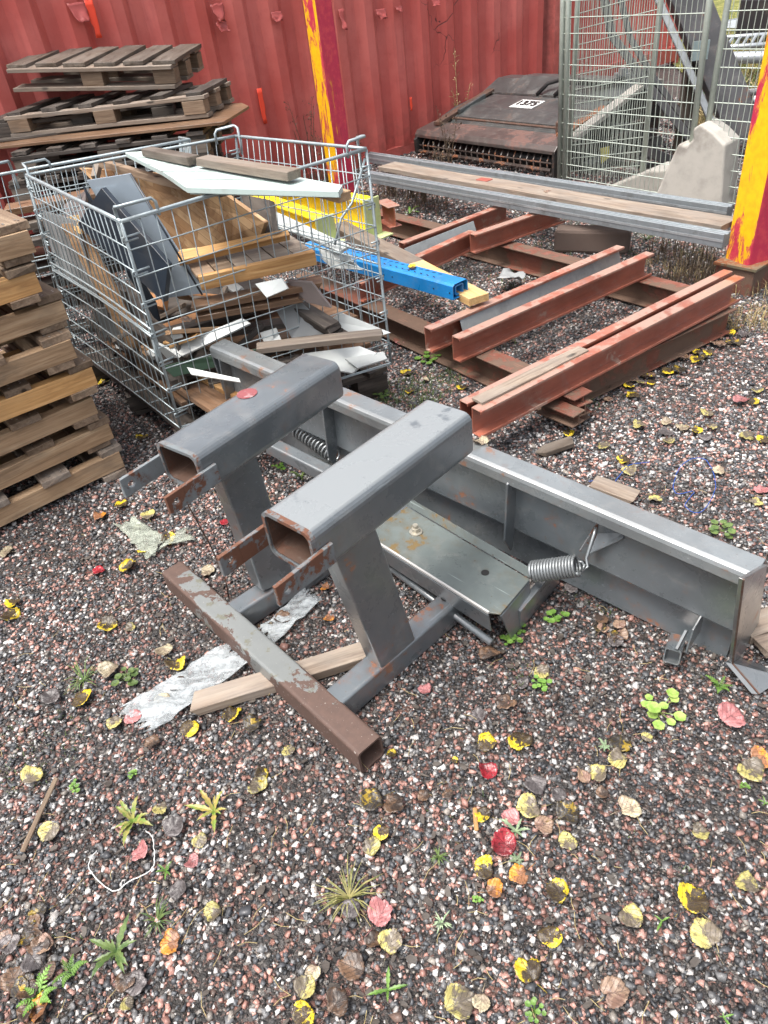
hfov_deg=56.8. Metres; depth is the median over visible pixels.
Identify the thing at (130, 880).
cord
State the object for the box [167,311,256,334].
scrap board
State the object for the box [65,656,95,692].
weed
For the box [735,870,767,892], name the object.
fallen leaf
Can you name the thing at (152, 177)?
scrap board
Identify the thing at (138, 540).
plastic film
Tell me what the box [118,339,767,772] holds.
snow plough
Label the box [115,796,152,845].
weed
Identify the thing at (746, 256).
steel post
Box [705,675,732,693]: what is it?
weed
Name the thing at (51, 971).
fallen leaf
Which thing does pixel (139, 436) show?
fallen leaf
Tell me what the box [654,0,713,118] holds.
steel boom
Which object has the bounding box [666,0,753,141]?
steel boom
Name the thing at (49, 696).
fallen leaf
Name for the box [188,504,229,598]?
rusty wire
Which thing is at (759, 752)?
fallen leaf
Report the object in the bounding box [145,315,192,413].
scrap board
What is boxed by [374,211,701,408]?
ground weeds
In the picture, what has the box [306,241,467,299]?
rack upright
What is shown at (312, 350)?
scrap offcut
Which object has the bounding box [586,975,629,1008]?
fallen leaf
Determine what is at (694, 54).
grey bracket
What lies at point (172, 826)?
fallen leaf
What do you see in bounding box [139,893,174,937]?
weed
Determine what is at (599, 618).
fallen leaf
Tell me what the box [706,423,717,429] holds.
fallen leaf
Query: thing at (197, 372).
scrap board
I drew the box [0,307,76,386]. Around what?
stacked pallet
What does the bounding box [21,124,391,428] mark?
wire cage
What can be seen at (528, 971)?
fallen leaf
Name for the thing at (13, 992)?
fallen leaf
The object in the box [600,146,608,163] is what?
yellow plate
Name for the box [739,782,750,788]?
weed
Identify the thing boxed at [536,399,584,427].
beam stub
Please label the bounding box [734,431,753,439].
fallen leaf
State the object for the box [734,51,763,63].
steel pipe
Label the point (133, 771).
weed
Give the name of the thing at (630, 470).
fallen leaf
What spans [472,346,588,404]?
timber strip
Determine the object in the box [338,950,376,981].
fallen leaf
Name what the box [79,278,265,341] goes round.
scrap board
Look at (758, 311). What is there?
dry grass
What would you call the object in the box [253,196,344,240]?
yellow beam
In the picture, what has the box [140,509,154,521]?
fallen leaf
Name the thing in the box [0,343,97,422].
stacked pallet
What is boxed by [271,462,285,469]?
weed
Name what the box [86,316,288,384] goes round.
scrap board
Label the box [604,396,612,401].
fallen leaf
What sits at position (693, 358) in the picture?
fallen leaf
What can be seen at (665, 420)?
fallen leaf
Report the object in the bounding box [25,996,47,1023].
fallen leaf
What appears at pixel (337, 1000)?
fallen leaf
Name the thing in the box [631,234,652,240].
weed
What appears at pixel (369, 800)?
fallen leaf
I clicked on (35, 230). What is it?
wooden pallet
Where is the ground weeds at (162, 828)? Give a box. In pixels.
[0,592,753,1020]
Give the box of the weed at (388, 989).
[368,966,405,1000]
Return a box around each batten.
[141,146,198,165]
[196,155,300,180]
[317,189,351,202]
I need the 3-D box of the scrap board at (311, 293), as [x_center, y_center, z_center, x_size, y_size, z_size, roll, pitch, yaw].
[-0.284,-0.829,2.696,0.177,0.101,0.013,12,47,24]
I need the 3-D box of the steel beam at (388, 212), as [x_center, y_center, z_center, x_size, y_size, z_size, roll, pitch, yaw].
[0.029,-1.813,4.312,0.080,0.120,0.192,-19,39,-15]
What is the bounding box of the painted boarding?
[125,151,342,197]
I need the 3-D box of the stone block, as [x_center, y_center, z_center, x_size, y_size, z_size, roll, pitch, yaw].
[1.246,-1.632,4.251,0.436,0.140,0.120,10,41,19]
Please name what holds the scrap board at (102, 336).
in the wire cage
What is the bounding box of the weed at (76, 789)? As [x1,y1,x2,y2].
[69,778,79,792]
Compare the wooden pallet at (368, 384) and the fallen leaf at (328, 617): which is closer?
the fallen leaf at (328, 617)
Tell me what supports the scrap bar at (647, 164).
on the ground at (282, 927)
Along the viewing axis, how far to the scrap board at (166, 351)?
2.72 m
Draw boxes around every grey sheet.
[404,221,475,254]
[460,252,620,330]
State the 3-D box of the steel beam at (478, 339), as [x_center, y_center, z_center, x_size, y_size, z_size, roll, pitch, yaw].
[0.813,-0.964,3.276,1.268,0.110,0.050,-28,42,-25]
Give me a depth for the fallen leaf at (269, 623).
2.09 m
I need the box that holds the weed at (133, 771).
[128,769,136,778]
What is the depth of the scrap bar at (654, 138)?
5.77 m
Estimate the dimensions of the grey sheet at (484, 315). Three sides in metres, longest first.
1.112 x 0.116 x 0.004 m
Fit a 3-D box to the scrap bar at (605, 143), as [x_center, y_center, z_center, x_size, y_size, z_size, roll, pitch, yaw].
[1.763,-2.963,5.731,0.055,0.070,0.301,-36,33,-32]
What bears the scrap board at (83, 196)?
in the wire cage
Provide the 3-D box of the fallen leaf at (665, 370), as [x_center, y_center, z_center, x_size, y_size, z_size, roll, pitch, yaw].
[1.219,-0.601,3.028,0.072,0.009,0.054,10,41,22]
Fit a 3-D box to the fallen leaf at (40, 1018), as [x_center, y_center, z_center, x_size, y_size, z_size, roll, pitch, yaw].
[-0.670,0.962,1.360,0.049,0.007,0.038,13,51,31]
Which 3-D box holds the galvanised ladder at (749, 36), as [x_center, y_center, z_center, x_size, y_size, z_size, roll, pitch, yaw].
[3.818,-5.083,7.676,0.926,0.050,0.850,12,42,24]
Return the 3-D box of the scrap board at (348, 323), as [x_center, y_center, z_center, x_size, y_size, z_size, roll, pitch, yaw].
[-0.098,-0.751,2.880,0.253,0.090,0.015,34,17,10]
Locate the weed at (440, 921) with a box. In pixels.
[433,910,451,932]
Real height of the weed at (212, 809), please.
0.036 m
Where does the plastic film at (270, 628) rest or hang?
on the ground at (282, 927)
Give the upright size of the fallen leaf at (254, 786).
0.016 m
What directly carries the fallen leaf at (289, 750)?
on the ground at (282, 927)
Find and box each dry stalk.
[284,96,317,179]
[308,134,328,182]
[383,172,396,196]
[405,176,414,198]
[412,178,426,202]
[429,141,446,162]
[436,108,461,162]
[449,48,472,105]
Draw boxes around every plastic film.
[112,516,164,558]
[119,644,247,732]
[150,529,199,556]
[259,587,322,642]
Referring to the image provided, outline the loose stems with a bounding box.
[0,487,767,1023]
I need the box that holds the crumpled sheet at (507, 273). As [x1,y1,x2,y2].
[494,268,525,280]
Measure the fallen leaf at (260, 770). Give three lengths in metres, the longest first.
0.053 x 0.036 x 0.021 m
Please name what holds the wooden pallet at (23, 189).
on the wooden pallet at (229, 155)
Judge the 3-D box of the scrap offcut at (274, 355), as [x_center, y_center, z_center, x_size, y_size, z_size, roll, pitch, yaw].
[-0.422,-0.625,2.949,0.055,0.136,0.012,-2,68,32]
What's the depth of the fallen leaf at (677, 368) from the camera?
3.03 m
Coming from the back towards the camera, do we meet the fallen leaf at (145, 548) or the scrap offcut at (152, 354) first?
the scrap offcut at (152, 354)
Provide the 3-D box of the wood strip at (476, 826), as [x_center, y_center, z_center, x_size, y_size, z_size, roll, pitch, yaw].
[0.203,0.679,1.571,0.011,0.004,0.055,-4,38,5]
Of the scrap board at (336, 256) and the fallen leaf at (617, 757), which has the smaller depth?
the fallen leaf at (617, 757)
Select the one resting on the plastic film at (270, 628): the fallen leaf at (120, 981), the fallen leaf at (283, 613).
the fallen leaf at (283, 613)
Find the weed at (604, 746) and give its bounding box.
[598,738,612,750]
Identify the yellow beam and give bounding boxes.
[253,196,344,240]
[276,193,392,238]
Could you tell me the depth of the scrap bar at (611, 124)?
5.67 m
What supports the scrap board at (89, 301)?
on the scrap board at (172, 303)
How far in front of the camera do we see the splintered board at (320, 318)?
2.75 m
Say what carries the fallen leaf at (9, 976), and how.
on the ground at (282, 927)
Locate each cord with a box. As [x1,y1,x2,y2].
[88,831,154,891]
[615,462,648,481]
[673,458,715,512]
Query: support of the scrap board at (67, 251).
in the wire cage
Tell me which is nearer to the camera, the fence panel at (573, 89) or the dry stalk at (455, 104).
the fence panel at (573, 89)
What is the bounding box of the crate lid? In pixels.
[177,230,316,289]
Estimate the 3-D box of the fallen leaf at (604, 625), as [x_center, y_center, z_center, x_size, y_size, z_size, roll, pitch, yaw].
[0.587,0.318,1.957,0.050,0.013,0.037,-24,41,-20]
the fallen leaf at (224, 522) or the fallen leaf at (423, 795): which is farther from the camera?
the fallen leaf at (224, 522)
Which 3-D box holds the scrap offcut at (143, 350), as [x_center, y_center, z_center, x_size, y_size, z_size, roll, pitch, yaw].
[-0.953,-0.687,2.946,0.052,0.022,0.116,41,56,20]
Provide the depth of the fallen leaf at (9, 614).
2.26 m
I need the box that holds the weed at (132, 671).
[111,667,138,685]
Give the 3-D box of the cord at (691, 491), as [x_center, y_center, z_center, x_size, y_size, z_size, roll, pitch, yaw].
[1.054,-0.095,2.409,0.134,0.010,0.327,12,42,23]
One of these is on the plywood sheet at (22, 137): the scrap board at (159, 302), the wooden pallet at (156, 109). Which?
the wooden pallet at (156, 109)
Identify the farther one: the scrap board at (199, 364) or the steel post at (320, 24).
the steel post at (320, 24)
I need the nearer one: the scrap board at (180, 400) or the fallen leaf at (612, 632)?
the fallen leaf at (612, 632)
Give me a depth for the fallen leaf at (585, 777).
1.62 m
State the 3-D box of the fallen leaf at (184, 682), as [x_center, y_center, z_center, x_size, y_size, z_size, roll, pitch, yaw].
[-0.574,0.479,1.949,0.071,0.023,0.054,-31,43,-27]
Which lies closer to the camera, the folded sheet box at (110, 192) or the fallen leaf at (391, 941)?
the fallen leaf at (391, 941)
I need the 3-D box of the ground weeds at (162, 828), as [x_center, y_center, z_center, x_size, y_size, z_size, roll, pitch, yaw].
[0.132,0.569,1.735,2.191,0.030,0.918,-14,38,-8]
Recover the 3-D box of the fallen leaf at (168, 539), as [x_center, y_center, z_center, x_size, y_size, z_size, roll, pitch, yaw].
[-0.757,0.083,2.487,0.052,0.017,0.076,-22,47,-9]
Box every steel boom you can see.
[600,0,689,140]
[618,0,690,129]
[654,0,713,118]
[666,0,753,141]
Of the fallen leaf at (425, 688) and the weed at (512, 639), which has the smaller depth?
the fallen leaf at (425, 688)
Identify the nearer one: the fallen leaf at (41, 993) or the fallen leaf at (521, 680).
the fallen leaf at (41, 993)
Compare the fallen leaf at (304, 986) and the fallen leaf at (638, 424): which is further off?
the fallen leaf at (638, 424)
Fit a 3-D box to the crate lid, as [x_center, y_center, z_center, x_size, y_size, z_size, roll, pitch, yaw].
[-0.513,-0.957,2.658,0.486,0.110,0.254,-20,39,-15]
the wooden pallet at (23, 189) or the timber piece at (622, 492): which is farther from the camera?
the wooden pallet at (23, 189)
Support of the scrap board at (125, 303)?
in the wire cage
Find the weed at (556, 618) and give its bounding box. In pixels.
[543,609,569,622]
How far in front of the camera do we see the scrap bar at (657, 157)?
5.24 m
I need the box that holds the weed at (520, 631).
[517,623,525,634]
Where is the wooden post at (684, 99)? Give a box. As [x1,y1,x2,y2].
[672,49,696,153]
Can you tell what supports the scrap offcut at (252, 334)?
in the wire cage
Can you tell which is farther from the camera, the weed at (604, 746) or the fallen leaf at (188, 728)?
the fallen leaf at (188, 728)
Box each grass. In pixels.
[303,165,719,284]
[645,249,767,332]
[697,14,764,125]
[702,5,765,118]
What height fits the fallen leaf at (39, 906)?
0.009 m
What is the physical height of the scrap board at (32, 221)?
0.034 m
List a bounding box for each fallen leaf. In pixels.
[0,546,16,556]
[0,607,20,620]
[0,921,20,954]
[0,929,12,948]
[0,966,24,1000]
[4,595,19,607]
[6,975,28,997]
[12,765,42,789]
[16,928,34,945]
[16,979,38,998]
[16,1001,33,1021]
[18,913,40,928]
[18,972,34,990]
[20,945,46,972]
[21,912,44,932]
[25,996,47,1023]
[26,901,57,923]
[26,927,51,947]
[26,934,49,961]
[28,1006,45,1023]
[31,990,50,1007]
[36,932,62,953]
[37,813,61,841]
[37,958,55,980]
[39,685,67,703]
[71,689,94,706]
[87,565,104,573]
[93,508,110,519]
[97,614,117,633]
[97,654,119,677]
[98,379,109,384]
[106,710,126,728]
[113,558,135,575]
[115,499,134,506]
[115,960,134,992]
[115,996,133,1010]
[123,839,147,860]
[124,621,140,630]
[124,709,141,731]
[125,967,156,996]
[135,432,147,439]
[137,544,149,551]
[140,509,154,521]
[143,734,166,748]
[152,798,166,813]
[153,693,169,708]
[155,641,172,655]
[155,815,182,842]
[160,928,190,954]
[161,530,174,544]
[161,676,188,689]
[164,655,184,669]
[169,870,185,900]
[174,720,198,743]
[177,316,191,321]
[181,852,197,867]
[191,828,206,848]
[194,564,214,575]
[203,900,230,921]
[220,519,227,524]
[222,706,241,728]
[235,713,260,734]
[247,775,269,795]
[254,766,275,781]
[259,621,275,634]
[268,610,291,622]
[281,739,294,755]
[292,999,326,1023]
[293,974,315,999]
[304,955,320,979]
[317,614,333,620]
[319,986,347,1023]
[320,582,334,589]
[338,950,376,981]
[341,898,359,928]
[359,788,394,811]
[359,929,381,951]
[362,835,380,864]
[365,896,392,936]
[373,818,388,840]
[378,927,402,965]
[379,794,403,812]
[387,749,401,756]
[400,369,413,374]
[415,789,429,805]
[418,683,436,693]
[430,983,473,1019]
[442,783,452,798]
[452,756,460,762]
[456,385,467,389]
[464,854,492,879]
[466,732,496,751]
[468,707,485,726]
[472,984,489,1012]
[473,435,488,445]
[474,806,498,822]
[477,877,502,897]
[478,644,508,659]
[479,762,501,784]
[491,827,524,860]
[495,692,518,708]
[501,808,527,826]
[507,732,533,758]
[509,863,534,884]
[514,957,546,992]
[516,676,534,688]
[516,792,551,817]
[524,767,546,794]
[524,815,553,834]
[527,664,549,678]
[537,925,562,960]
[545,799,578,823]
[545,877,580,903]
[552,787,566,800]
[558,829,579,849]
[563,428,574,435]
[564,583,577,594]
[578,767,592,787]
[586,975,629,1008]
[590,764,606,781]
[591,785,608,797]
[592,622,606,635]
[594,614,608,624]
[597,623,608,633]
[598,441,609,448]
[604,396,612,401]
[604,631,618,641]
[607,629,623,646]
[607,747,634,768]
[608,724,631,751]
[610,630,620,640]
[610,795,641,817]
[613,619,625,629]
[616,455,629,463]
[617,896,642,927]
[618,391,640,397]
[618,628,628,639]
[621,463,636,475]
[623,383,633,386]
[633,419,650,427]
[640,732,652,742]
[647,380,655,384]
[649,494,661,501]
[655,416,671,424]
[660,426,673,434]
[662,367,673,373]
[662,437,674,445]
[671,365,686,374]
[675,424,689,430]
[675,882,709,917]
[683,821,709,839]
[685,425,702,433]
[689,917,722,963]
[690,355,706,362]
[696,349,713,354]
[698,430,712,439]
[700,408,713,416]
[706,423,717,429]
[712,465,731,473]
[712,701,745,728]
[715,340,730,345]
[725,329,735,334]
[731,335,743,345]
[732,395,748,401]
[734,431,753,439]
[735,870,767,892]
[737,749,764,781]
[738,328,750,336]
[746,497,763,504]
[747,398,759,404]
[750,745,767,768]
[751,386,763,392]
[753,484,767,496]
[756,435,767,442]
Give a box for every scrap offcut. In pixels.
[112,303,185,342]
[139,342,150,355]
[146,349,158,359]
[163,313,195,326]
[165,326,218,334]
[169,332,203,348]
[170,326,182,339]
[177,295,191,300]
[183,352,193,359]
[194,293,217,296]
[220,285,228,293]
[222,283,243,291]
[238,323,264,346]
[269,353,283,359]
[306,349,320,352]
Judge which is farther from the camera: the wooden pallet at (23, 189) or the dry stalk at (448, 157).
the dry stalk at (448, 157)
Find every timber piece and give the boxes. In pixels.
[190,642,365,715]
[535,436,573,456]
[589,475,640,503]
[749,607,767,643]
[753,633,767,657]
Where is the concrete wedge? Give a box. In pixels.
[610,161,670,191]
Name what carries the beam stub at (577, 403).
attached to the steel beam at (485, 368)
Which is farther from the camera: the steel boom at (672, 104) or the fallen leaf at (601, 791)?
the steel boom at (672, 104)
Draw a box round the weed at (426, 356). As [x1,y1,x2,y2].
[414,351,440,363]
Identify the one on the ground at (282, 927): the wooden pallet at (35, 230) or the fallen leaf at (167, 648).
the fallen leaf at (167, 648)
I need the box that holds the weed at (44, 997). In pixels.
[16,964,56,1016]
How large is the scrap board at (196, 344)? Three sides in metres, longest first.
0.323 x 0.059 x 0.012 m
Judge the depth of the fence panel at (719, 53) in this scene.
4.26 m
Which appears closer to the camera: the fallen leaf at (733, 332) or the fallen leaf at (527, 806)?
the fallen leaf at (527, 806)
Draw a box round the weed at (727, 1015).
[719,1013,733,1023]
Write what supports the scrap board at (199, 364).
in the wire cage
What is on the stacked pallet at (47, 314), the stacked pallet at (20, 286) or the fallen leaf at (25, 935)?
the stacked pallet at (20, 286)
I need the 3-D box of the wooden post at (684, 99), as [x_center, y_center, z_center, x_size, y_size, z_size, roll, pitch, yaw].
[2.345,-3.528,5.368,0.090,1.500,0.090,-8,38,0]
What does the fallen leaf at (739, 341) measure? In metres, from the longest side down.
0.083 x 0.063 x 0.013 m
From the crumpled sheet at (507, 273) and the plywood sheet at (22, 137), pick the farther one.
the plywood sheet at (22, 137)
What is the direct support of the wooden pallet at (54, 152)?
on the wooden pallet at (23, 189)
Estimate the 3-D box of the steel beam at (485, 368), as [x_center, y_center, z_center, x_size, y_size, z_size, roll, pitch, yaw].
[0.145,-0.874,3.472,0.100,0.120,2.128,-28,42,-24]
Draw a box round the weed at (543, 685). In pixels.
[531,674,552,690]
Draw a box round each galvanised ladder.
[704,88,756,98]
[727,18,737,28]
[727,32,767,48]
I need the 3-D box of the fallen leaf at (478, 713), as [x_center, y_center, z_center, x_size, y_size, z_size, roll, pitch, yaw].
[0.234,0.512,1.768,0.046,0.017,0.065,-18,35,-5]
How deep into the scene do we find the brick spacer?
4.68 m
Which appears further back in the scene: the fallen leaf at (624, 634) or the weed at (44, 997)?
the fallen leaf at (624, 634)
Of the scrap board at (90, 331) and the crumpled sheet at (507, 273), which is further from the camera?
the crumpled sheet at (507, 273)
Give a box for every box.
[0,136,191,343]
[77,173,205,321]
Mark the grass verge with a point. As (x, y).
(719, 5)
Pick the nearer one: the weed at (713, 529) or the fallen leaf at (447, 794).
the fallen leaf at (447, 794)
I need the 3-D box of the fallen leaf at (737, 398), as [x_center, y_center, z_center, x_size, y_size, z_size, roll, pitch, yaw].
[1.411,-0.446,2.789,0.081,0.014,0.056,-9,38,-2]
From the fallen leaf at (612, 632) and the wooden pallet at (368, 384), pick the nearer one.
the fallen leaf at (612, 632)
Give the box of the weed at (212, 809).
[185,789,225,832]
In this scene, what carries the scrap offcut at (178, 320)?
on the scrap board at (172, 303)
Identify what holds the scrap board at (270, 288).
in the wire cage
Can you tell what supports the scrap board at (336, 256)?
in the wire cage
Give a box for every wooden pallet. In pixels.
[0,98,182,137]
[3,78,234,136]
[6,43,203,91]
[8,144,223,201]
[10,121,233,177]
[32,195,234,246]
[39,152,241,211]
[80,344,387,432]
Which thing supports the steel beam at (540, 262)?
on the ground at (282, 927)
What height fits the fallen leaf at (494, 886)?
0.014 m
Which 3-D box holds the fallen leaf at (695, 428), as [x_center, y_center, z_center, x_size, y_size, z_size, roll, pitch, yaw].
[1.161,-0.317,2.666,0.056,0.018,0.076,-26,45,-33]
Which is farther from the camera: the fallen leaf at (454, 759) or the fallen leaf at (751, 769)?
the fallen leaf at (454, 759)
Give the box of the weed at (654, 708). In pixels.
[640,688,685,729]
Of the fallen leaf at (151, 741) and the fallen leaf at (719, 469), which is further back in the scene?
the fallen leaf at (719, 469)
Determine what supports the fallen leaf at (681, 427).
on the ground at (282, 927)
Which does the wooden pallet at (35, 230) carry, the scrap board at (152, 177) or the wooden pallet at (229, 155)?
the wooden pallet at (229, 155)
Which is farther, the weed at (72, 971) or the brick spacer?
the brick spacer
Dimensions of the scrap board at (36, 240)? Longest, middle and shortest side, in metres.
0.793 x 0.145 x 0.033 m
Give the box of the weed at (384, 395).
[373,389,388,397]
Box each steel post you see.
[303,0,354,192]
[713,33,767,296]
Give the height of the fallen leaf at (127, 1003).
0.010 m
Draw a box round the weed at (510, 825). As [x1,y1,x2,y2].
[500,818,529,836]
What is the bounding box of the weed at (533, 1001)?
[525,997,546,1022]
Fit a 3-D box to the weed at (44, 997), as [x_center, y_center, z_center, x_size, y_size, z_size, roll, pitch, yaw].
[-0.671,0.932,1.381,0.070,0.036,0.082,-8,38,0]
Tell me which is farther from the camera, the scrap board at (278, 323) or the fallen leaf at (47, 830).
the scrap board at (278, 323)
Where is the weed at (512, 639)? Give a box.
[500,634,522,645]
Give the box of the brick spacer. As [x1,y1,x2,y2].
[476,177,492,181]
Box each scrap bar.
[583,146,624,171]
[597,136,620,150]
[606,123,641,129]
[610,157,659,168]
[611,128,657,138]
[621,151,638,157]
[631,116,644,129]
[636,133,662,153]
[646,146,672,162]
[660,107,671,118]
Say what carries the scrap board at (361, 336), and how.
in the wire cage
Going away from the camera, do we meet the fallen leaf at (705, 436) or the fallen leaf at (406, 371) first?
the fallen leaf at (705, 436)
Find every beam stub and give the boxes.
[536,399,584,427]
[561,396,592,416]
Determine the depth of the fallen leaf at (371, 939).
1.40 m
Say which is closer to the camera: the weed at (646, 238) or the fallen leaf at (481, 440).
the fallen leaf at (481, 440)
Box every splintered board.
[284,306,341,333]
[288,300,338,329]
[303,319,340,333]
[313,326,343,333]
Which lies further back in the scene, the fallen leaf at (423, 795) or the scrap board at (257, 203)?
the scrap board at (257, 203)
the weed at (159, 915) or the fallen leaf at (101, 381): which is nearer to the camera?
the weed at (159, 915)
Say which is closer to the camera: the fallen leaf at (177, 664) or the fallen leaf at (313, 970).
the fallen leaf at (313, 970)
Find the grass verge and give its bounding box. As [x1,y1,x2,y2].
[673,0,759,74]
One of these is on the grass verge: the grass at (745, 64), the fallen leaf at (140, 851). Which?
the grass at (745, 64)
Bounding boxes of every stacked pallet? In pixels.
[0,209,35,268]
[0,261,41,309]
[0,280,68,343]
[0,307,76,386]
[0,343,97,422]
[0,344,98,456]
[0,404,113,489]
[0,430,126,526]
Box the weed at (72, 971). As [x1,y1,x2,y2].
[52,953,86,987]
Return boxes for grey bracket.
[690,39,709,60]
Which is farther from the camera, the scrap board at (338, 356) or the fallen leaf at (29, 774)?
the scrap board at (338, 356)
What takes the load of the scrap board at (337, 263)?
in the wire cage
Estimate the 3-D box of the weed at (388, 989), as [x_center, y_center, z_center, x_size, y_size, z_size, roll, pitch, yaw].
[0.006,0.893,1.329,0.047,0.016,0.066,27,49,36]
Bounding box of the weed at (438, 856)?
[431,846,448,864]
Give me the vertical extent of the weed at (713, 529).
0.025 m
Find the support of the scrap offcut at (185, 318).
in the wire cage
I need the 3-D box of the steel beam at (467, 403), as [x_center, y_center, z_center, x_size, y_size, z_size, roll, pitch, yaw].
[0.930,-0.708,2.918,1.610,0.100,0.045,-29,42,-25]
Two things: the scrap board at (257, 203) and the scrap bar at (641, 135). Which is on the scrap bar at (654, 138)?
the scrap bar at (641, 135)
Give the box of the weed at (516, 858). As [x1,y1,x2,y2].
[509,852,523,865]
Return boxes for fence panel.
[557,0,712,192]
[567,0,663,177]
[705,0,767,203]
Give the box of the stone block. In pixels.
[554,224,631,254]
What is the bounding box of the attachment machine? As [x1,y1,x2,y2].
[414,67,662,177]
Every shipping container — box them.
[0,0,559,247]
[570,0,680,75]
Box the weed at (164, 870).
[156,861,171,878]
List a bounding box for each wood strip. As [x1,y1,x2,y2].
[20,777,57,851]
[473,807,478,830]
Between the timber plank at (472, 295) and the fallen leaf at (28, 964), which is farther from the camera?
the timber plank at (472, 295)
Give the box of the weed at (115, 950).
[89,912,136,977]
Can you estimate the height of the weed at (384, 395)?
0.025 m
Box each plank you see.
[335,221,488,305]
[378,162,732,229]
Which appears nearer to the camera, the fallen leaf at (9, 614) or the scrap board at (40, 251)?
the fallen leaf at (9, 614)
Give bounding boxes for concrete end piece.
[657,118,739,203]
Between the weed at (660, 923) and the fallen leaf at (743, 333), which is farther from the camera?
the fallen leaf at (743, 333)
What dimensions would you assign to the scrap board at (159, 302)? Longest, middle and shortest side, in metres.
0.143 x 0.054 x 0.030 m
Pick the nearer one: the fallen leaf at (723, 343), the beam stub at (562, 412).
the beam stub at (562, 412)
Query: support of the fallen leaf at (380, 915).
on the ground at (282, 927)
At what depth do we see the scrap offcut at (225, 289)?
2.99 m
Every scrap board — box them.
[0,318,95,348]
[4,188,95,214]
[24,207,87,230]
[30,231,48,246]
[33,252,106,273]
[34,240,106,260]
[37,259,124,287]
[41,210,97,293]
[55,273,118,293]
[61,223,143,368]
[63,280,119,307]
[64,191,86,218]
[67,215,82,233]
[77,294,102,310]
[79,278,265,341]
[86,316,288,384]
[91,163,101,178]
[92,311,108,341]
[95,305,133,336]
[98,161,182,189]
[104,341,133,358]
[116,284,136,369]
[133,319,157,386]
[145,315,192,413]
[150,292,168,310]
[156,334,370,405]
[158,342,180,357]
[165,349,255,376]
[165,379,229,412]
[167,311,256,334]
[170,318,250,356]
[183,277,357,350]
[187,367,240,382]
[191,275,321,312]
[195,293,302,322]
[196,372,237,397]
[208,354,298,387]
[224,318,285,337]
[241,196,277,233]
[256,278,288,297]
[256,329,382,353]
[260,328,280,341]
[276,212,348,252]
[277,303,322,337]
[286,279,331,307]
[302,346,376,373]
[319,249,354,263]
[321,257,361,269]
[333,313,389,334]
[345,352,386,368]
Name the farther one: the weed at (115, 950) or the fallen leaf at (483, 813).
the fallen leaf at (483, 813)
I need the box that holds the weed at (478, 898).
[472,895,483,902]
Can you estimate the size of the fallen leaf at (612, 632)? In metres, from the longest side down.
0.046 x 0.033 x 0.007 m
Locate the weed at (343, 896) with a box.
[311,856,383,925]
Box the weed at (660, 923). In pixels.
[655,915,669,931]
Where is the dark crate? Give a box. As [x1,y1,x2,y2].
[734,0,767,48]
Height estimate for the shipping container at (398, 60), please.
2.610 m
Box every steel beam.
[294,272,591,420]
[355,230,474,302]
[379,199,401,227]
[380,209,690,306]
[399,206,511,249]
[424,245,624,352]
[452,251,653,362]
[459,269,732,418]
[470,213,564,253]
[472,275,744,436]
[581,307,735,399]
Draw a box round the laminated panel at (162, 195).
[80,167,267,249]
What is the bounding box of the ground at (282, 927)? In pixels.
[0,63,767,1023]
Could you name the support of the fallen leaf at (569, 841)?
on the ground at (282, 927)
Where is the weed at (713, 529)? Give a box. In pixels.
[708,519,735,538]
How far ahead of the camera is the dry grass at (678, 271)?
3.92 m
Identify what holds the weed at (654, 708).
on the ground at (282, 927)
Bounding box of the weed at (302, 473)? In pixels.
[292,471,304,479]
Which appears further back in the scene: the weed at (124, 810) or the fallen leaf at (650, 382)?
the fallen leaf at (650, 382)
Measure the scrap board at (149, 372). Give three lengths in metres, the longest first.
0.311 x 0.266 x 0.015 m
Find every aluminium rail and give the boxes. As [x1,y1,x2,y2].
[365,152,733,215]
[365,171,730,247]
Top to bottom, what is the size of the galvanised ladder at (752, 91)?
0.929 m
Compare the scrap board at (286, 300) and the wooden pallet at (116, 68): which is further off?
the wooden pallet at (116, 68)
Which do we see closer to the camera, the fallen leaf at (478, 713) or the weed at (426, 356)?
the fallen leaf at (478, 713)
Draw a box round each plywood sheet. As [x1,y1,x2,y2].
[0,103,248,148]
[0,110,216,141]
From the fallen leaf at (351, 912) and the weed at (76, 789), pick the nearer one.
the fallen leaf at (351, 912)
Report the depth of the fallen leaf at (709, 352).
3.12 m
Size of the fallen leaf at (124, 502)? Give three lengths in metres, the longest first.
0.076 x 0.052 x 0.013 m
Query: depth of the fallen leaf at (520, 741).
1.71 m
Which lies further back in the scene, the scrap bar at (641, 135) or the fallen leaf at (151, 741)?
the scrap bar at (641, 135)
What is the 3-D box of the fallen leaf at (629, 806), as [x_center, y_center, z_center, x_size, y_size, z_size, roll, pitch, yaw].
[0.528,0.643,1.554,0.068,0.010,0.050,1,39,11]
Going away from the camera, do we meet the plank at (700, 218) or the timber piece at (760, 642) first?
the timber piece at (760, 642)

